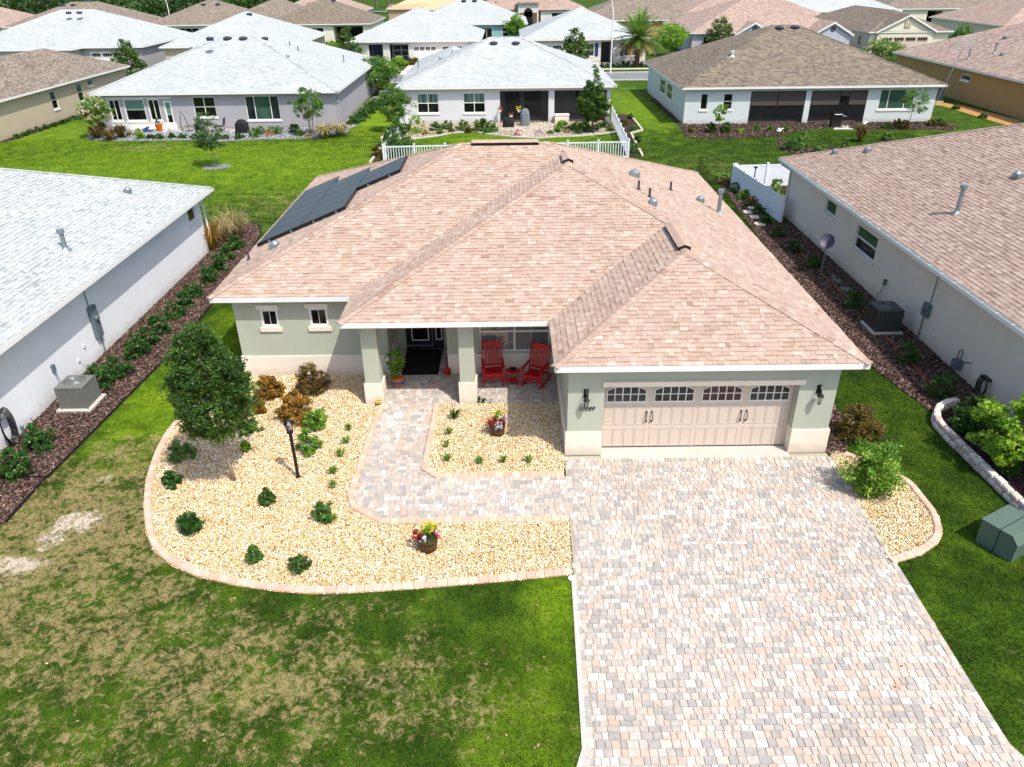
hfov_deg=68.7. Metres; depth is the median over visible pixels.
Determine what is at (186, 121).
patio chair
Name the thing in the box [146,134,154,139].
shrub
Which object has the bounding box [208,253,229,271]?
shrub
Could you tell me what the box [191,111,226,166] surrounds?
young tree
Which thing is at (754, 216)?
flat rock
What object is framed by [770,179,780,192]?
shrub
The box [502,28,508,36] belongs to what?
window
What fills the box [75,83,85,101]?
window
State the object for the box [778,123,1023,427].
house
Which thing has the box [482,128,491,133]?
shrub
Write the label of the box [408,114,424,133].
shrub
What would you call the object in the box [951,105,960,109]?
shrub
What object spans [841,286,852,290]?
stepping stone
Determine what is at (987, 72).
house
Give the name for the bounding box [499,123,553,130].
patio
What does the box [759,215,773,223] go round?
shrub
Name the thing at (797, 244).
shrub
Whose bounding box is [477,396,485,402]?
plant
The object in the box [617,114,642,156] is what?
mulch bed
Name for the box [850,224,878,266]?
window
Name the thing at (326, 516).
shrub
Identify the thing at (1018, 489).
mulch
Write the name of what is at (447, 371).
watering can
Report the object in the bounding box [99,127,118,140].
ornamental grass
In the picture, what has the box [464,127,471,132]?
shrub
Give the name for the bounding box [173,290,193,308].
shrub
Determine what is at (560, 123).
shrub
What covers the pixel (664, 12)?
house
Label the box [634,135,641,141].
shrub
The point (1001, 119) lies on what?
gravel strip
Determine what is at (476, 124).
shrub
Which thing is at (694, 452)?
garage apron
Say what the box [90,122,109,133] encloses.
ornamental grass
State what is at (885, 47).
street tree
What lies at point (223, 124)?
patio chair
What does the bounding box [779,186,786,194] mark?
mulch bed
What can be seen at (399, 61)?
shrub
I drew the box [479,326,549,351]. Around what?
window
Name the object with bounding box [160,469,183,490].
shrub
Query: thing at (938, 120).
shrub
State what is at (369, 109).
shrub
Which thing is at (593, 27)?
house
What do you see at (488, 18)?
house
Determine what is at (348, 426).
daylily
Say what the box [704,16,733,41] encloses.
street tree
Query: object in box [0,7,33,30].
house
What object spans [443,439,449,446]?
daylily
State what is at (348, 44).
street tree
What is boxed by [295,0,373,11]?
house
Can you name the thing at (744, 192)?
shrub
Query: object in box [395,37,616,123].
house
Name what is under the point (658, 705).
fallen leaves
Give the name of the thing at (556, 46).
garage door
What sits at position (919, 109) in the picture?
thin tree
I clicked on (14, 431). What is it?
garden hose
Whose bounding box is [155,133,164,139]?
shrub
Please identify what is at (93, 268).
house
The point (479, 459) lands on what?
daylily
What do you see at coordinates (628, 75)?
road
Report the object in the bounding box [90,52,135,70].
garage door
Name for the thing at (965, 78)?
window
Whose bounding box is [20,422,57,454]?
shrub
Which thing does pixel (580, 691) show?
driveway edge
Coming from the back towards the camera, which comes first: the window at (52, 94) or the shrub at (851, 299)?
the window at (52, 94)
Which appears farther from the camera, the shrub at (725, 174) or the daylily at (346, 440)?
the shrub at (725, 174)
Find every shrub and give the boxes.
[0,446,34,482]
[11,134,22,139]
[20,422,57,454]
[26,128,34,133]
[34,126,43,131]
[49,122,57,126]
[58,120,66,123]
[85,361,116,388]
[104,355,135,378]
[122,333,151,360]
[134,128,144,139]
[136,326,161,348]
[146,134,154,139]
[146,311,171,334]
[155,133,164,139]
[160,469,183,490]
[162,300,186,319]
[166,439,198,463]
[167,133,178,138]
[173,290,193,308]
[175,510,205,536]
[178,133,186,138]
[182,281,203,297]
[199,265,218,283]
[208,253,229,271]
[218,244,236,258]
[221,134,229,139]
[225,235,246,251]
[228,406,264,437]
[233,132,244,138]
[239,440,252,452]
[244,544,264,563]
[248,127,259,137]
[251,396,267,414]
[254,125,266,134]
[255,375,286,401]
[257,486,276,506]
[265,125,283,134]
[272,390,313,426]
[287,552,312,575]
[288,124,299,132]
[293,128,304,136]
[294,362,333,396]
[295,427,322,456]
[301,407,327,431]
[310,500,337,524]
[345,116,359,124]
[349,111,366,121]
[356,107,371,118]
[361,103,376,113]
[363,100,379,108]
[371,144,382,157]
[378,82,390,89]
[389,56,408,65]
[406,57,417,64]
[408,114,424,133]
[422,129,429,134]
[428,121,443,130]
[436,128,443,133]
[442,120,452,129]
[454,119,471,130]
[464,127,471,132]
[471,119,483,131]
[479,118,488,129]
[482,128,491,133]
[486,120,498,131]
[553,120,567,129]
[567,122,580,129]
[577,119,590,128]
[583,127,591,133]
[590,122,600,129]
[598,120,611,127]
[605,126,613,131]
[620,118,628,124]
[629,124,638,130]
[630,142,640,152]
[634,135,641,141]
[688,125,694,132]
[704,121,716,132]
[714,171,729,178]
[719,176,730,185]
[720,122,731,132]
[727,182,739,192]
[735,189,750,199]
[736,128,746,132]
[742,196,757,206]
[751,203,765,213]
[753,125,760,129]
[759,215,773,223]
[766,125,773,130]
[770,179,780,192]
[770,225,786,237]
[780,137,802,151]
[782,124,789,130]
[786,239,802,252]
[796,130,809,149]
[805,253,822,269]
[813,140,825,151]
[830,403,887,447]
[834,437,908,501]
[837,139,850,148]
[841,289,866,309]
[880,131,894,140]
[881,122,892,128]
[892,118,901,125]
[894,340,920,364]
[895,119,910,130]
[921,369,961,399]
[923,118,936,125]
[934,118,942,124]
[939,120,948,126]
[946,392,991,436]
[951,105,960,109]
[965,393,1023,466]
[977,113,987,118]
[993,460,1021,477]
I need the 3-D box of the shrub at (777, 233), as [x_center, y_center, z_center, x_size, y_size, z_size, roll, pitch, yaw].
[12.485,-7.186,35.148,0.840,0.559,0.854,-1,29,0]
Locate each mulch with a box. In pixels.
[0,221,260,523]
[651,99,958,138]
[717,175,983,410]
[775,136,892,153]
[791,403,848,454]
[942,410,1023,496]
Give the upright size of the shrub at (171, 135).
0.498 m
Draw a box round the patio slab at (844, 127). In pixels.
[834,125,851,128]
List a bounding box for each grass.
[0,125,388,223]
[81,123,106,138]
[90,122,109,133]
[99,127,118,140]
[108,122,128,137]
[202,215,226,249]
[208,213,243,240]
[218,204,256,236]
[308,122,340,137]
[326,120,352,135]
[373,129,916,217]
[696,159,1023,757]
[852,122,871,141]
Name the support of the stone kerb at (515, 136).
on the lawn at (634, 98)
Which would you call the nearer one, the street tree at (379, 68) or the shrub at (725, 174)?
the shrub at (725, 174)
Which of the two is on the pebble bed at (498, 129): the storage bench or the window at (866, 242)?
the storage bench
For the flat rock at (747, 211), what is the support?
on the mulch at (831, 290)
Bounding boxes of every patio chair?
[180,111,193,130]
[216,117,224,130]
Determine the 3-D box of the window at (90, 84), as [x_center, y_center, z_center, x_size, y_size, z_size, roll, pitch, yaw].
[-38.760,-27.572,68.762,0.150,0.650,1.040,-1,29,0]
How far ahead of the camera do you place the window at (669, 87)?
64.83 m
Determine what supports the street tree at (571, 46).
on the lawn at (634, 98)
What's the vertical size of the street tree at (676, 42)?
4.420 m
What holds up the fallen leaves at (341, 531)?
on the gravel at (391, 539)
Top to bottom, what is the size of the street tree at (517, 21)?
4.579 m
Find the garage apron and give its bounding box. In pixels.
[600,445,790,458]
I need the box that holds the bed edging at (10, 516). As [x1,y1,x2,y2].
[0,221,261,522]
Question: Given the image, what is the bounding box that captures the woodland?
[0,0,298,15]
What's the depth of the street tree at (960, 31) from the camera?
105.22 m
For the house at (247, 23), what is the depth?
95.08 m
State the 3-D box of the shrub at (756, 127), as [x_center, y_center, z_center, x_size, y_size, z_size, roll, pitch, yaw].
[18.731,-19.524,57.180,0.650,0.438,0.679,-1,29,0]
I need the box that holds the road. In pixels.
[387,73,647,81]
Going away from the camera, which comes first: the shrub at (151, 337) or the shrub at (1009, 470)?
the shrub at (1009, 470)
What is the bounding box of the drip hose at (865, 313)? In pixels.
[778,228,955,405]
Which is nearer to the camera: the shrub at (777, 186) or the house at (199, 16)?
the shrub at (777, 186)
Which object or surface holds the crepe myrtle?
on the mulch bed at (379, 159)
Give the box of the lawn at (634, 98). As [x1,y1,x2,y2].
[0,0,1023,766]
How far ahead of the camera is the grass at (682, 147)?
53.08 m
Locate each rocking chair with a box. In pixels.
[481,340,504,385]
[520,341,550,389]
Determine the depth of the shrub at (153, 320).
26.29 m
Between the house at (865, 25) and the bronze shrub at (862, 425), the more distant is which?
the house at (865, 25)
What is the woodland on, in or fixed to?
on the lawn at (634, 98)
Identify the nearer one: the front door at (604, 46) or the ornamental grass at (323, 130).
the ornamental grass at (323, 130)
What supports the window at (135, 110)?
in the house at (254, 81)
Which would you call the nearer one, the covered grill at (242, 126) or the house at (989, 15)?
the covered grill at (242, 126)
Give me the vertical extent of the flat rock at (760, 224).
0.070 m
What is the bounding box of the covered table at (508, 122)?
[503,117,513,127]
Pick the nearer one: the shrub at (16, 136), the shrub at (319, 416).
the shrub at (319, 416)
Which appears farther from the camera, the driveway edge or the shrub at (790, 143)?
the shrub at (790, 143)
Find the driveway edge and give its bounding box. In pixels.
[571,575,586,766]
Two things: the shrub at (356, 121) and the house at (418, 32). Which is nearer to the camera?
the shrub at (356, 121)
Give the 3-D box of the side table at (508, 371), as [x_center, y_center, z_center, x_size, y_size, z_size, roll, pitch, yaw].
[0.027,-0.204,22.914,0.480,0.465,0.400,-1,29,0]
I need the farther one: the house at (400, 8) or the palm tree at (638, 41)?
the house at (400, 8)
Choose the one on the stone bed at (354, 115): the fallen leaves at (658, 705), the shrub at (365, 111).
the shrub at (365, 111)
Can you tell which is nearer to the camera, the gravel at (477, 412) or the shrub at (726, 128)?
the gravel at (477, 412)
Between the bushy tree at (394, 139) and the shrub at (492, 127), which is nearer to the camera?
the bushy tree at (394, 139)
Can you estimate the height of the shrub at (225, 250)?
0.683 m
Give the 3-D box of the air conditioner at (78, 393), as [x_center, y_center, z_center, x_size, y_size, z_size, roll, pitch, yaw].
[-12.778,0.266,22.054,1.000,0.816,1.000,-1,29,0]
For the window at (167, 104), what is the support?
in the house at (254, 81)
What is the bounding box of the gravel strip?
[934,102,1022,124]
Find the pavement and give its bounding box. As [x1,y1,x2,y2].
[126,68,648,74]
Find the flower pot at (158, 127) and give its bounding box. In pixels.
[155,118,161,131]
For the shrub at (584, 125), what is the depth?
58.19 m
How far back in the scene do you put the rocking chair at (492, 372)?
23.02 m
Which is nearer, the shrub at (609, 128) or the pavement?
the shrub at (609, 128)
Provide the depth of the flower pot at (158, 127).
58.91 m
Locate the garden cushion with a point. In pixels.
(146, 129)
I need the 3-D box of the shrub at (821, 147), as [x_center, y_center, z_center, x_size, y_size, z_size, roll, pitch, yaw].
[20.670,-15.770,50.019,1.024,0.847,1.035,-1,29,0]
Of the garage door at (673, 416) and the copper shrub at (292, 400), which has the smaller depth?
the garage door at (673, 416)
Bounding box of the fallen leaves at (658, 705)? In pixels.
[613,461,969,726]
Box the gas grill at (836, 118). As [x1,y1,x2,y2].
[829,111,846,127]
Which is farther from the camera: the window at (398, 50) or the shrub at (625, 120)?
the window at (398, 50)
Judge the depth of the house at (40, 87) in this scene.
63.77 m
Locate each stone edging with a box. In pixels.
[369,130,388,162]
[629,113,642,155]
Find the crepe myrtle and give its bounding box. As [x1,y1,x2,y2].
[374,84,416,120]
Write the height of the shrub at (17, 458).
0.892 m
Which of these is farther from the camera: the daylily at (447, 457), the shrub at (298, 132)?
the shrub at (298, 132)
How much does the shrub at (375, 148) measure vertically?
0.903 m
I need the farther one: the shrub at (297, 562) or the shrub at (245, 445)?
the shrub at (245, 445)
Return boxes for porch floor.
[385,348,557,405]
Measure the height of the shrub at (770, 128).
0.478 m
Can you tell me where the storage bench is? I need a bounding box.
[554,113,569,123]
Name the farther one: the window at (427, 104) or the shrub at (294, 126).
the window at (427, 104)
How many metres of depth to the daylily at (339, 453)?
19.69 m
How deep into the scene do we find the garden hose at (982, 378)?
21.92 m
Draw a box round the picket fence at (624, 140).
[382,106,629,160]
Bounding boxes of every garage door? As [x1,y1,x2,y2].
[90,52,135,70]
[414,46,435,59]
[442,45,467,49]
[543,44,565,51]
[602,385,794,447]
[881,36,928,48]
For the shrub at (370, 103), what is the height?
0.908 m
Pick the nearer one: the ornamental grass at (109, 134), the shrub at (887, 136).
the shrub at (887, 136)
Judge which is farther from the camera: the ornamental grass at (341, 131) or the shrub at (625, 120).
the shrub at (625, 120)
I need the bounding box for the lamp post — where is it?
[283,418,316,478]
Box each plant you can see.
[384,347,405,386]
[445,408,463,418]
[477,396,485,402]
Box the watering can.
[440,366,450,374]
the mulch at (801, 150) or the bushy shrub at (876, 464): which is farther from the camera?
the mulch at (801, 150)
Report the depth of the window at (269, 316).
22.77 m
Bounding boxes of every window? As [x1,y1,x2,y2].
[49,91,60,110]
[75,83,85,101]
[87,79,93,87]
[107,99,124,122]
[122,99,148,122]
[147,99,163,122]
[163,101,174,121]
[175,28,198,32]
[187,207,198,227]
[192,97,218,118]
[244,96,282,121]
[255,305,282,331]
[304,303,331,330]
[310,28,324,36]
[393,45,408,55]
[417,93,439,114]
[463,93,485,114]
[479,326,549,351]
[481,28,491,39]
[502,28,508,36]
[578,43,593,56]
[623,46,635,56]
[658,78,665,95]
[665,83,671,102]
[699,94,707,111]
[722,94,732,110]
[822,198,836,221]
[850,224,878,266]
[856,35,861,45]
[876,89,915,110]
[959,74,969,82]
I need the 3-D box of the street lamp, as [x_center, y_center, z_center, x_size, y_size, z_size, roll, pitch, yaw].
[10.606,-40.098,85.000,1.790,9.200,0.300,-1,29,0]
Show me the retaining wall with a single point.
(985, 471)
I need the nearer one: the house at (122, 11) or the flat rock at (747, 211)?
the flat rock at (747, 211)
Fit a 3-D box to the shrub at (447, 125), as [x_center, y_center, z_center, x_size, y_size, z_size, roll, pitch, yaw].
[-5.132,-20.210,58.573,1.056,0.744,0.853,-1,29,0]
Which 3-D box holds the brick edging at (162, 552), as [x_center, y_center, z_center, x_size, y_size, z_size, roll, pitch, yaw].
[-5.439,3.014,17.753,13.172,0.079,5.256,21,36,33]
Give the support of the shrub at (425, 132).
on the pebble bed at (498, 129)
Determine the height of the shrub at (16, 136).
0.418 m
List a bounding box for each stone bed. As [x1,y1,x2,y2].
[342,96,377,126]
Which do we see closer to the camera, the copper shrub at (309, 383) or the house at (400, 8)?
the copper shrub at (309, 383)
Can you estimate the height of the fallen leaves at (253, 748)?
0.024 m
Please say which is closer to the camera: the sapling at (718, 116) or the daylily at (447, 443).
the daylily at (447, 443)
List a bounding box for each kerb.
[390,79,647,82]
[397,71,648,74]
[400,131,615,139]
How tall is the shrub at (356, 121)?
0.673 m
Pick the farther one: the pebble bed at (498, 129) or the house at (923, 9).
the house at (923, 9)
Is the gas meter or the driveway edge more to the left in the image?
the driveway edge
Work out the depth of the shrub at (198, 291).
29.27 m
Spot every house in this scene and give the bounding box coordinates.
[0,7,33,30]
[0,9,191,70]
[0,48,129,140]
[0,168,216,451]
[2,2,162,28]
[87,35,377,129]
[150,0,302,32]
[159,11,327,59]
[206,139,872,455]
[275,0,385,41]
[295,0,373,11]
[350,7,484,64]
[386,0,455,19]
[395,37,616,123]
[432,0,527,39]
[486,0,586,25]
[519,7,648,61]
[587,0,689,37]
[644,25,948,123]
[659,0,686,5]
[662,0,853,49]
[672,0,820,15]
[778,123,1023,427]
[787,0,902,13]
[814,5,953,53]
[875,0,993,20]
[892,22,1023,119]
[928,0,1023,37]
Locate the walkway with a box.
[354,404,576,517]
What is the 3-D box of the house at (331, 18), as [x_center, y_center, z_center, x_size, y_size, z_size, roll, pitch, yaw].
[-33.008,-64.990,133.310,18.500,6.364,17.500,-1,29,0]
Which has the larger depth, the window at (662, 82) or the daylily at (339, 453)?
the window at (662, 82)
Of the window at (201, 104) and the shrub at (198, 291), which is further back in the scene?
the window at (201, 104)
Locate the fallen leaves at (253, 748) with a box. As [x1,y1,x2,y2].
[5,578,564,756]
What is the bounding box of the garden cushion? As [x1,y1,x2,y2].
[142,126,153,132]
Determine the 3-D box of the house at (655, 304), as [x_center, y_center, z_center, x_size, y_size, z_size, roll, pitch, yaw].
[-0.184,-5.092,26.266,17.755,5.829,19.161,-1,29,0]
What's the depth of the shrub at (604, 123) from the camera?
58.67 m
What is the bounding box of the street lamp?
[610,0,613,73]
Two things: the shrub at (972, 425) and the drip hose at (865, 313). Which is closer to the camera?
the shrub at (972, 425)
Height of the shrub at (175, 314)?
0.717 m
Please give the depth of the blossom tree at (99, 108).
56.19 m
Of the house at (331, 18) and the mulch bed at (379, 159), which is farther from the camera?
the house at (331, 18)
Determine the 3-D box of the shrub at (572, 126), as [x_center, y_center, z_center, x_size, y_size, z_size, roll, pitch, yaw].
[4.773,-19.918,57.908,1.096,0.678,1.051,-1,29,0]
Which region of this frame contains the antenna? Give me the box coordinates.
[933,36,976,107]
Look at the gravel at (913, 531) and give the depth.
17.34 m
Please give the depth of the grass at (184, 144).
50.15 m
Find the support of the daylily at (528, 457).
on the gravel at (477, 412)
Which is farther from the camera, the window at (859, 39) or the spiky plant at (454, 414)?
the window at (859, 39)
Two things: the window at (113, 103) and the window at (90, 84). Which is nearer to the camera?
the window at (113, 103)
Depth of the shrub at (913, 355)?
23.81 m
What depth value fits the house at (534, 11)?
156.97 m
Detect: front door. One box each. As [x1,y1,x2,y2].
[373,45,382,61]
[405,328,443,348]
[524,8,532,25]
[601,43,608,60]
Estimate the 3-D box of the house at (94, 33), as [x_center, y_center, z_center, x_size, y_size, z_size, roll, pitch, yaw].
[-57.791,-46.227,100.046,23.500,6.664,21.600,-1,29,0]
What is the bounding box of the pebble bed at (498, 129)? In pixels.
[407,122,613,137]
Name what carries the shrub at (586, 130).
on the pebble bed at (498, 129)
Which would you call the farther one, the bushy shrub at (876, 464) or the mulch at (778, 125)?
the mulch at (778, 125)
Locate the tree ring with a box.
[201,164,229,169]
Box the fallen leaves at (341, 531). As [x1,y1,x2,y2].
[163,382,555,581]
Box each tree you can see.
[76,95,114,136]
[110,39,147,74]
[141,0,161,13]
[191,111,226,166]
[287,87,324,134]
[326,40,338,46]
[335,26,365,54]
[360,54,402,93]
[382,114,416,155]
[502,12,527,36]
[560,27,592,58]
[575,64,613,132]
[611,6,666,65]
[654,21,689,53]
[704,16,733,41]
[863,36,906,58]
[900,87,930,129]
[948,22,973,38]
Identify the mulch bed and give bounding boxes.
[0,117,75,142]
[372,149,382,162]
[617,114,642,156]
[775,137,889,153]
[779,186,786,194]
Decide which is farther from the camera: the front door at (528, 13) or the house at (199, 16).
the front door at (528, 13)
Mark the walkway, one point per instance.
(395, 481)
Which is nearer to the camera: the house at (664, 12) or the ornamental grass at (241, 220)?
the ornamental grass at (241, 220)
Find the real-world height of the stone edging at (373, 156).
0.140 m
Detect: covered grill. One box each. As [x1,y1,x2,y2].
[235,119,249,133]
[520,108,529,125]
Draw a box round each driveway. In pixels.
[400,65,412,73]
[561,453,1023,766]
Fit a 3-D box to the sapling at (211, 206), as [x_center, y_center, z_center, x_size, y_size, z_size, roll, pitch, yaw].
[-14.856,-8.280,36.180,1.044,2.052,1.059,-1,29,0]
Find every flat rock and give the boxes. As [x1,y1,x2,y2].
[743,210,753,213]
[749,215,758,218]
[754,221,765,226]
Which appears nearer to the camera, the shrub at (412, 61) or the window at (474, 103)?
the window at (474, 103)
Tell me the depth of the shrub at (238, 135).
56.16 m
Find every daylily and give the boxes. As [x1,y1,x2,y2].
[326,463,340,473]
[327,479,336,487]
[334,447,346,456]
[340,435,350,443]
[343,423,351,430]
[441,452,452,461]
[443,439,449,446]
[445,426,452,434]
[475,454,484,463]
[499,455,506,462]
[524,454,533,462]
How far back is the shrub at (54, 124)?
61.48 m
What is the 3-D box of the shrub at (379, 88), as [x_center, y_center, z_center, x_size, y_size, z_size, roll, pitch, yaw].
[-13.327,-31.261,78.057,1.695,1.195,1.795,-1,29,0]
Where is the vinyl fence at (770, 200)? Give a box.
[730,162,789,221]
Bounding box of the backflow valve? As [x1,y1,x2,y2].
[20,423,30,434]
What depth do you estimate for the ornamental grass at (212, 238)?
33.72 m
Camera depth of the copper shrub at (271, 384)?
22.20 m
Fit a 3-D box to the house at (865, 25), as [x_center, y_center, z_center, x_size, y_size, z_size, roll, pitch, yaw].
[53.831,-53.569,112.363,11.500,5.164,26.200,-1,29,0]
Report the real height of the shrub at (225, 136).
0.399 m
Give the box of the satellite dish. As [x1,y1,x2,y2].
[820,234,834,274]
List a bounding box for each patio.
[132,129,234,132]
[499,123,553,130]
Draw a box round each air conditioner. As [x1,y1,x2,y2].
[54,375,106,412]
[860,301,904,335]
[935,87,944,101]
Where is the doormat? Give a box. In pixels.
[402,349,442,374]
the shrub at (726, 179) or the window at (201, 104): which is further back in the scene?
the window at (201, 104)
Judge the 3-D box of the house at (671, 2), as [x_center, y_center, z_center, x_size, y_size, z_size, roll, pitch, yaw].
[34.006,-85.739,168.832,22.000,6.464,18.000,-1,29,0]
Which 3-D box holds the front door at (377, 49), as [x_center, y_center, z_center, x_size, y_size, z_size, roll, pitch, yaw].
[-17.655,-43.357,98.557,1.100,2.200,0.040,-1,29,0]
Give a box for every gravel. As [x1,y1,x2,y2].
[86,124,354,141]
[143,374,572,594]
[422,402,564,477]
[829,450,942,562]
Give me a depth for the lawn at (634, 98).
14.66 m
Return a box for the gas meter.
[949,349,971,369]
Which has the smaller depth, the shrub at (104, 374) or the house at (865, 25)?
the shrub at (104, 374)
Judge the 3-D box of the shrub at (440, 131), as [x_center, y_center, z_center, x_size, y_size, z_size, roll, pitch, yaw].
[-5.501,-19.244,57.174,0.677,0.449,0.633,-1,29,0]
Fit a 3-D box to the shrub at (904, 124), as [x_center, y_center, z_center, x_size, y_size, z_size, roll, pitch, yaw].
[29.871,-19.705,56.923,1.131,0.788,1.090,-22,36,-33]
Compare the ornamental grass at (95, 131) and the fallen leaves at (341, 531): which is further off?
the ornamental grass at (95, 131)
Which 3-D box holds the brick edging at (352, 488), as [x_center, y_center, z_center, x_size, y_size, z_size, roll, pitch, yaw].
[-2.420,2.448,18.701,3.444,0.079,7.422,-26,38,-37]
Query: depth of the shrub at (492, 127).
57.31 m
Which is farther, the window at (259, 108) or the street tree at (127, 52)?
the street tree at (127, 52)
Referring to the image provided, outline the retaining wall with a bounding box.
[931,397,1023,511]
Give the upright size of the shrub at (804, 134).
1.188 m
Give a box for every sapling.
[199,195,217,218]
[712,104,728,130]
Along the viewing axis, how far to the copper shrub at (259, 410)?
21.54 m
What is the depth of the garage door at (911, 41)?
101.58 m
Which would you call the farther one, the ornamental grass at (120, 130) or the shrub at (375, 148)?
the ornamental grass at (120, 130)
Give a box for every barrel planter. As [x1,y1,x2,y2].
[412,520,440,553]
[486,409,507,436]
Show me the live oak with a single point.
(190, 379)
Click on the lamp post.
(287, 423)
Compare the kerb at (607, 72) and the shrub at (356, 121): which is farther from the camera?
the kerb at (607, 72)
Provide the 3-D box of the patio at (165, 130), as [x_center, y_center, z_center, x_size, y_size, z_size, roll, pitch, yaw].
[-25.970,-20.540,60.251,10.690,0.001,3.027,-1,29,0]
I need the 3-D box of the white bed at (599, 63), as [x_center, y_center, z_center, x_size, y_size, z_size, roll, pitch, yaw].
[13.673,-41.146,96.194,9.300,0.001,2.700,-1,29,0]
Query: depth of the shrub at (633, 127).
57.36 m
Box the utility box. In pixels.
[975,504,1023,562]
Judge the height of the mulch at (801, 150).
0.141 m
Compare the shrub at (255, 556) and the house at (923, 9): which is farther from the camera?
the house at (923, 9)
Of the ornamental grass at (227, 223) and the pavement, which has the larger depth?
the pavement
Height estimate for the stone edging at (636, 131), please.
0.140 m
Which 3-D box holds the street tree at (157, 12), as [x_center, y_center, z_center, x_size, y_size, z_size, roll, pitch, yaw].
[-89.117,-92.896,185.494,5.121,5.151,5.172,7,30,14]
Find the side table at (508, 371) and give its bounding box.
[505,367,520,385]
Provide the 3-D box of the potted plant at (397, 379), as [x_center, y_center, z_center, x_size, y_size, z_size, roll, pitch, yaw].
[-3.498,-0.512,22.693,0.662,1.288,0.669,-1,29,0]
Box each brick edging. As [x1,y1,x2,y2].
[144,400,571,593]
[347,403,568,523]
[421,403,562,477]
[844,451,941,562]
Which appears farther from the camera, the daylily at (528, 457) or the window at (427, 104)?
the window at (427, 104)
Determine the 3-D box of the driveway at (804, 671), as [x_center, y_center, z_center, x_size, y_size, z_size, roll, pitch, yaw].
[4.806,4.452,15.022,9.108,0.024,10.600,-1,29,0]
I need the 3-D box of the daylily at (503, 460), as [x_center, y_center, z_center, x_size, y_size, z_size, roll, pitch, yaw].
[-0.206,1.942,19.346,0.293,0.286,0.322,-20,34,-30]
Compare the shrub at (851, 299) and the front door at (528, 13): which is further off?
the front door at (528, 13)
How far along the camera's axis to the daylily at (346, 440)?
20.16 m
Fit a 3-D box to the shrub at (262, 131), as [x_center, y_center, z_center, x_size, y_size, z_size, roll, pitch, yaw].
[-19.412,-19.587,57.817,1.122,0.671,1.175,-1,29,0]
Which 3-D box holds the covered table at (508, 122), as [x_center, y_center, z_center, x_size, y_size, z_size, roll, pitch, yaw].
[-0.281,-20.670,59.199,0.933,0.760,0.724,-1,29,0]
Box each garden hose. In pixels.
[0,407,36,445]
[975,375,991,396]
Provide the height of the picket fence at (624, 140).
1.225 m
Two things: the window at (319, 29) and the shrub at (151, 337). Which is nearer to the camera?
the shrub at (151, 337)
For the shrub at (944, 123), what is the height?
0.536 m
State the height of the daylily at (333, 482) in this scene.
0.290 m
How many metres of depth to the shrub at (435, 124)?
58.12 m
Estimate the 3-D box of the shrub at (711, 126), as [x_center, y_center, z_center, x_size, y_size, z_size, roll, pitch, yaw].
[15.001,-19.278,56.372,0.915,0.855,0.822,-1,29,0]
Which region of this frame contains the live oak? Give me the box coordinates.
[158,321,263,481]

